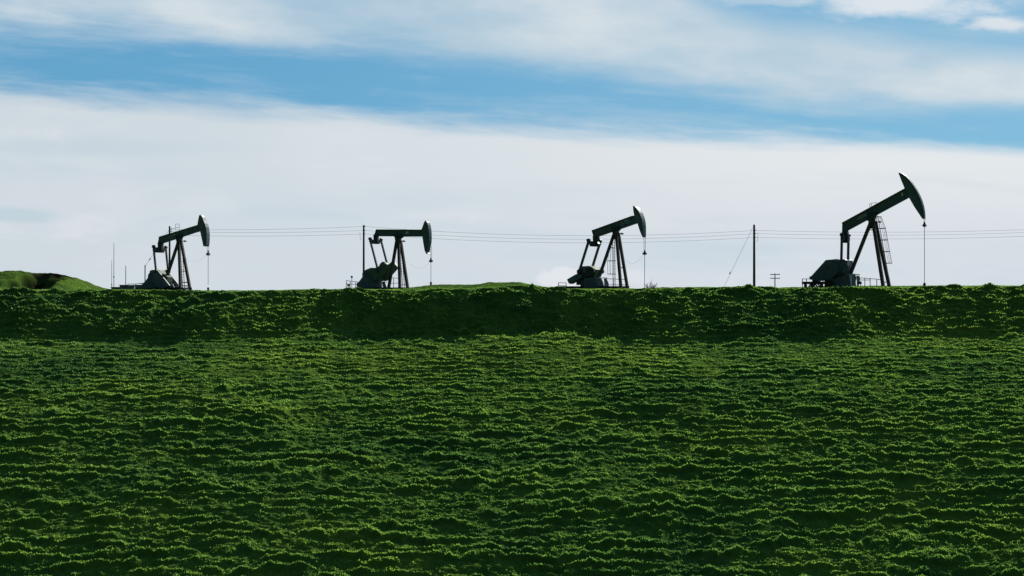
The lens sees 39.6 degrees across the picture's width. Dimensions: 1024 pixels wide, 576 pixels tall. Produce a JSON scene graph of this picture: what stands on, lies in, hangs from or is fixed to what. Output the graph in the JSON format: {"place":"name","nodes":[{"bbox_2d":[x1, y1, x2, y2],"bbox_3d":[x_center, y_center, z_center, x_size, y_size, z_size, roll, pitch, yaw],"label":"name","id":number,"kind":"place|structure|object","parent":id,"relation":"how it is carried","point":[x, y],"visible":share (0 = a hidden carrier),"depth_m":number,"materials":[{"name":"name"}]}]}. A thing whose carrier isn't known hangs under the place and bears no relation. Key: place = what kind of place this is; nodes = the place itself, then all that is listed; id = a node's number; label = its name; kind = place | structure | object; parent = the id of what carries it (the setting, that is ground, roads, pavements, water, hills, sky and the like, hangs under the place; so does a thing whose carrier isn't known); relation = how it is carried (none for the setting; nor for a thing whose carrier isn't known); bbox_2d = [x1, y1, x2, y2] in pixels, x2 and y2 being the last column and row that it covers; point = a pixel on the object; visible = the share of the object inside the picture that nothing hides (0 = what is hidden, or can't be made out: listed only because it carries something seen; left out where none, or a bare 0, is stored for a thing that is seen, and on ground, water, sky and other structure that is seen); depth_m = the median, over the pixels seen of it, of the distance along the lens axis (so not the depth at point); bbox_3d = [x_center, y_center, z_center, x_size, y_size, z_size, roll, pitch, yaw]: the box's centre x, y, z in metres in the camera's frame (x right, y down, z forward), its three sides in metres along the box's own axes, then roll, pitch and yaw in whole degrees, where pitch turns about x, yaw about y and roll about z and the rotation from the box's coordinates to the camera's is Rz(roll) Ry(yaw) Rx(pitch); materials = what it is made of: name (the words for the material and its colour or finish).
{"place":"outdoors","nodes":[
{"label":"outdoors","id":0,"kind":"place"},
{"bbox_2d":[0,270,1023,575],"bbox_3d":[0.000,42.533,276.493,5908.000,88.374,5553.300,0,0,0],"label":"hillside","id":1,"kind":"structure","parent":0,"point":[484,298],"depth_m":98.70,"materials":[{"name":"green plant"}]},
{"bbox_2d":[120,285,127,288],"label":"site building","id":2,"kind":"structure","parent":1,"relation":"on","point":[123,286],"depth_m":260.00,"materials":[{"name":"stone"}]},
{"bbox_2d":[144,232,167,281],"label":"guy wire","id":3,"kind":"object","parent":1,"relation":"attached to","point":[145,270],"visible":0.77,"depth_m":230.97,"materials":[{"name":"metal"}]},
{"bbox_2d":[169,226,170,272],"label":"utility pole","id":4,"kind":"object","parent":1,"relation":"on","point":[169,249],"visible":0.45,"depth_m":231.90,"materials":[{"name":"brown wood"}]},
{"bbox_2d":[136,215,209,289],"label":"pumpjack","id":5,"kind":"object","parent":1,"relation":"on","point":[161,279],"visible":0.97,"depth_m":177.79,"materials":[{"name":"metal"}]},
{"bbox_2d":[363,225,364,271],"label":"utility pole","id":6,"kind":"object","parent":1,"relation":"on","point":[363,248],"visible":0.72,"depth_m":229.90,"materials":[{"name":"brown wood"}]},
{"bbox_2d":[354,221,432,288],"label":"pumpjack","id":7,"kind":"object","parent":1,"relation":"on","point":[372,278],"visible":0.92,"depth_m":178.15,"materials":[{"name":"black paint"}]},
{"bbox_2d":[555,206,646,288],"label":"pumpjack","id":8,"kind":"object","parent":1,"relation":"on","point":[587,277],"visible":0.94,"depth_m":155.32,"materials":[{"name":"metal"}]},
{"bbox_2d":[645,282,656,288],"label":"bare bush","id":9,"kind":"object","parent":1,"relation":"on","point":[652,286],"visible":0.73,"depth_m":127.43,"materials":[{"name":"grey plant"}]},
{"bbox_2d":[753,224,757,285],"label":"utility pole","id":10,"kind":"object","parent":1,"relation":"on","point":[754,233],"visible":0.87,"depth_m":229.87,"materials":[{"name":"brown wood"}]},
{"bbox_2d":[175,226,1002,235],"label":"power line","id":11,"kind":"object","parent":10,"relation":"attached to","point":[570,235],"visible":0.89,"depth_m":230.02,"materials":[{"name":"metal"}]},
{"bbox_2d":[171,230,1023,238],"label":"power line","id":12,"kind":"object","parent":10,"relation":"attached to","point":[489,237],"visible":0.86,"depth_m":230.03,"materials":[{"name":"metal"}]},
{"bbox_2d":[188,234,1021,242],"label":"power line","id":13,"kind":"object","parent":10,"relation":"attached to","point":[665,241],"visible":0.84,"depth_m":230.01,"materials":[{"name":"metal"}]},
{"bbox_2d":[770,273,779,286],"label":"crossarm pole","id":14,"kind":"object","parent":1,"relation":"on","point":[774,274],"visible":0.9,"depth_m":389.88,"materials":[{"name":"brown wood"}]},
{"bbox_2d":[802,172,926,287],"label":"pumpjack","id":15,"kind":"object","parent":1,"relation":"on","point":[835,273],"visible":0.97,"depth_m":146.42,"materials":[{"name":"black paint"}]},
{"bbox_2d":[864,278,879,286],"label":"guard railing","id":16,"kind":"object","parent":1,"relation":"on","point":[870,281],"visible":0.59,"depth_m":147.82,"materials":[{"name":"metal"}]},
{"bbox_2d":[0,0,1023,290],"label":"sky","id":17,"kind":"structure","parent":0,"point":[123,122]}
]}

